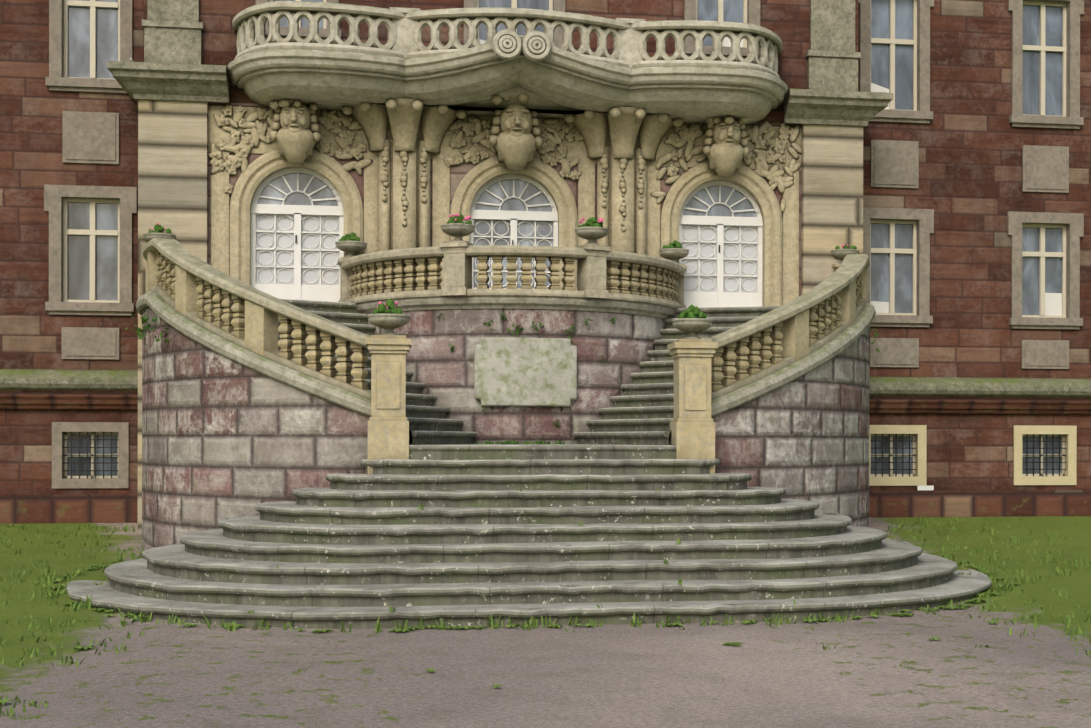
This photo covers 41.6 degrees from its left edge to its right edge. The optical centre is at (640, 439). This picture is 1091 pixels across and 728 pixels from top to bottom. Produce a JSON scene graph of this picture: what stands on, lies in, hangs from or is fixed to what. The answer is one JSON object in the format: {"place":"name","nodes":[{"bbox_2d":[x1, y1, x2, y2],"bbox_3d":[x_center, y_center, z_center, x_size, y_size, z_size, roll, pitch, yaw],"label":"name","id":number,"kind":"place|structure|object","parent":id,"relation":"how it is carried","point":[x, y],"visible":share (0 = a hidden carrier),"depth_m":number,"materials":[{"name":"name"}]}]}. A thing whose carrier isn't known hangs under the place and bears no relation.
{"place":"outdoors","nodes":[
{"label":"outdoors","id":0,"kind":"place"},
{"bbox_2d":[112,310,881,443],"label":"wall plants","id":1,"kind":"object","parent":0,"point":[143,320],"depth_m":19.60,"materials":[{"name":"green plant"}]},
{"bbox_2d":[208,102,802,295],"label":"bay wall","id":2,"kind":"structure","parent":0,"point":[459,172],"depth_m":21.96,"materials":[{"name":"beige stone"}]},
{"bbox_2d":[0,516,1090,727],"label":"ground","id":3,"kind":"structure","parent":0,"point":[160,674],"depth_m":11.14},
{"bbox_2d":[143,0,857,122],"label":"bay wall","id":4,"kind":"structure","parent":3,"relation":"on","point":[787,22],"depth_m":22.33,"materials":[{"name":"brown stone"}]},
{"bbox_2d":[256,0,340,39],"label":"bay window frame","id":5,"kind":"object","parent":4,"relation":"attached to","point":[304,33],"visible":0.18,"depth_m":21.52,"materials":[{"name":"stone"}]},
{"bbox_2d":[107,0,892,127],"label":"pilaster","id":6,"kind":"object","parent":4,"relation":"attached to","point":[171,67],"depth_m":21.61,"materials":[{"name":"beige stone"}]},
{"bbox_2d":[137,100,862,529],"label":"corner pilasters","id":7,"kind":"object","parent":4,"relation":"attached to","point":[173,166],"visible":0.14,"depth_m":21.27,"materials":[{"name":"beige stone"}]},
{"bbox_2d":[208,106,801,304],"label":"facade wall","id":8,"kind":"structure","parent":4,"relation":"attached to","point":[217,134],"depth_m":21.93,"materials":[{"name":"stone"}]},
{"bbox_2d":[208,93,802,289],"bbox_3d":[-1.880,-3.890,21.800,9.158,4.103,0.882,0,0,-9],"label":"carved ornament","id":9,"kind":"object","parent":4,"relation":"attached to","point":[515,136],"visible":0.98,"depth_m":21.76,"materials":[{"name":"stone"}]},
{"bbox_2d":[230,149,782,305],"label":"door architraves","id":10,"kind":"object","parent":4,"relation":"attached to","point":[263,167],"depth_m":22.10,"materials":[{"name":"stone"}]},
{"bbox_2d":[227,29,787,124],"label":"balcony slab","id":11,"kind":"structure","parent":4,"relation":"attached to","point":[547,78],"depth_m":21.03,"materials":[{"name":"beige stone"}]},
{"bbox_2d":[232,1,781,78],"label":"balcony railing","id":12,"kind":"object","parent":11,"relation":"on","point":[405,26],"visible":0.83,"depth_m":20.84,"materials":[{"name":"beige stone"}]},
{"bbox_2d":[464,0,564,47],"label":"bay door frame","id":13,"kind":"object","parent":4,"relation":"attached to","point":[558,5],"depth_m":22.16,"materials":[{"name":"stone"}]},
{"bbox_2d":[684,0,759,59],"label":"bay window frame","id":14,"kind":"object","parent":4,"relation":"attached to","point":[753,11],"visible":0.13,"depth_m":22.52,"materials":[{"name":"stone"}]},
{"bbox_2d":[142,307,869,546],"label":"stair walls","id":15,"kind":"structure","parent":3,"relation":"on","point":[223,437],"depth_m":18.12,"materials":[{"name":"grey stone"}]},
{"bbox_2d":[136,291,875,416],"bbox_3d":[-1.598,-1.110,19.842,11.020,1.777,5.737,0,0,-9],"label":"stair stringer","id":16,"kind":"object","parent":15,"relation":"on","point":[159,306],"visible":0.62,"depth_m":17.79,"materials":[{"name":"grey stone"}]},
{"bbox_2d":[155,249,862,391],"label":"balusters","id":17,"kind":"object","parent":16,"relation":"on","point":[224,310],"visible":0.6,"depth_m":17.86,"materials":[{"name":"stone"}]},
{"bbox_2d":[368,309,665,443],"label":"stone wall","id":18,"kind":"structure","parent":3,"relation":"on","point":[623,344],"depth_m":19.82,"materials":[{"name":"stone"}]},
{"bbox_2d":[356,295,675,318],"bbox_3d":[-1.789,-1.753,21.061,10.600,0.430,3.004,0,0,-9],"label":"terrace ledge","id":19,"kind":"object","parent":18,"relation":"on","point":[529,302],"depth_m":19.80,"materials":[{"name":"grey stone"}]},
{"bbox_2d":[251,168,762,307],"bbox_3d":[-1.970,-3.044,22.233,7.921,2.150,0.077,0,0,-9],"label":"timber door","id":20,"kind":"structure","parent":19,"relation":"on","point":[298,290],"depth_m":22.20,"materials":[{"name":"white wood"}]},
{"bbox_2d":[256,214,756,292],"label":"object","id":21,"kind":"object","parent":20,"relation":"in","point":[285,258],"depth_m":21.84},
{"bbox_2d":[257,173,755,288],"bbox_3d":[-1.977,-3.044,22.274,7.920,2.150,0.001,0,0,-9],"label":"door glass","id":22,"kind":"object","parent":20,"relation":"in","point":[500,228],"visible":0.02,"depth_m":22.27,"materials":[{"name":"grey glass"}]},
{"bbox_2d":[337,241,686,308],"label":"terrace rails","id":23,"kind":"object","parent":19,"relation":"on","point":[591,259],"visible":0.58,"depth_m":19.80,"materials":[{"name":"beige stone"}]},
{"bbox_2d":[349,255,678,302],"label":"balusters","id":24,"kind":"object","parent":19,"relation":"on","point":[396,275],"visible":0.94,"depth_m":20.03,"materials":[{"name":"stone"}]},
{"bbox_2d":[474,337,576,406],"bbox_3d":[-1.576,-0.928,19.700,1.413,0.940,0.228,0,0,-9],"label":"stone plaque","id":25,"kind":"object","parent":18,"relation":"attached to","point":[508,371],"visible":1,"depth_m":19.59,"materials":[{"name":"stone"}]},
{"bbox_2d":[66,299,991,628],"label":"steps","id":26,"kind":"structure","parent":3,"relation":"on","point":[472,549],"depth_m":15.13,"materials":[{"name":"stone"}]},
{"bbox_2d":[146,251,865,473],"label":"piers","id":27,"kind":"structure","parent":26,"relation":"on","point":[692,429],"depth_m":17.13,"materials":[{"name":"beige stone"}]},
{"bbox_2d":[143,223,858,338],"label":"urns","id":28,"kind":"object","parent":27,"relation":"on","point":[388,323],"visible":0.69,"depth_m":19.63,"materials":[{"name":"grey stone"}]},
{"bbox_2d":[148,213,856,318],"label":"urn plants","id":29,"kind":"object","parent":28,"relation":"on","point":[691,311],"visible":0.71,"depth_m":19.67,"materials":[{"name":"green plant"}]},
{"bbox_2d":[151,213,847,308],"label":"urn flowers","id":30,"kind":"object","parent":29,"relation":"on","point":[600,220],"visible":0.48,"depth_m":19.73,"materials":[{"name":"pink plant"}]},
{"bbox_2d":[142,238,869,398],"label":"handrails","id":31,"kind":"object","parent":27,"relation":"on","point":[850,269],"visible":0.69,"depth_m":18.03,"materials":[{"name":"stone"}]},
{"bbox_2d":[0,490,1090,523],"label":"plinth","id":32,"kind":"structure","parent":3,"relation":"on","point":[61,508],"depth_m":24.05,"materials":[{"name":"brown stone"}]},
{"bbox_2d":[0,0,1090,493],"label":"wall","id":33,"kind":"structure","parent":32,"relation":"on","point":[972,142],"depth_m":24.22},
{"bbox_2d":[0,390,1090,413],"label":"string course","id":34,"kind":"object","parent":33,"relation":"attached to","point":[36,399],"depth_m":23.97,"materials":[{"name":"brown stone"}]},
{"bbox_2d":[0,369,1090,396],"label":"ledge molding","id":35,"kind":"structure","parent":34,"relation":"on","point":[68,380],"depth_m":23.88,"materials":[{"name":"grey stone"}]},
{"bbox_2d":[44,0,1083,487],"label":"stone window frames","id":36,"kind":"structure","parent":33,"relation":"attached to","point":[90,136],"depth_m":24.02,"materials":[{"name":"grey stone"}]},
{"bbox_2d":[63,0,1066,477],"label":"window casements","id":37,"kind":"object","parent":33,"relation":"attached to","point":[891,250],"depth_m":24.18,"materials":[{"name":"white wood"}]},
{"bbox_2d":[63,235,1065,478],"bbox_3d":[-2.041,-1.239,22.661,29.870,3.700,1.003,0,0,-9],"label":"window grille","id":38,"kind":"object","parent":37,"relation":"attached to","point":[875,455],"visible":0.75,"depth_m":24.14,"materials":[{"name":"grey metal"}]},
{"bbox_2d":[67,0,1061,475],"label":"window glass","id":39,"kind":"object","parent":37,"relation":"in","point":[107,214],"depth_m":24.21,"materials":[{"name":"grey glass"}]},
{"bbox_2d":[479,37,1061,315],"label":"window curtains","id":40,"kind":"object","parent":37,"relation":"attached to","point":[1053,303],"depth_m":24.23,"materials":[{"name":"white fabric"}]},
{"bbox_2d":[869,425,1076,485],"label":"stone window frames","id":41,"kind":"structure","parent":33,"relation":"attached to","point":[919,478],"depth_m":24.40,"materials":[{"name":"beige stone"}]},
{"bbox_2d":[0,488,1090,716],"bbox_3d":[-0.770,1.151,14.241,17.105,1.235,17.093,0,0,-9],"label":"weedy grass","id":42,"kind":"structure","parent":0,"point":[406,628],"depth_m":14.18,"materials":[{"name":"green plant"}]}
]}

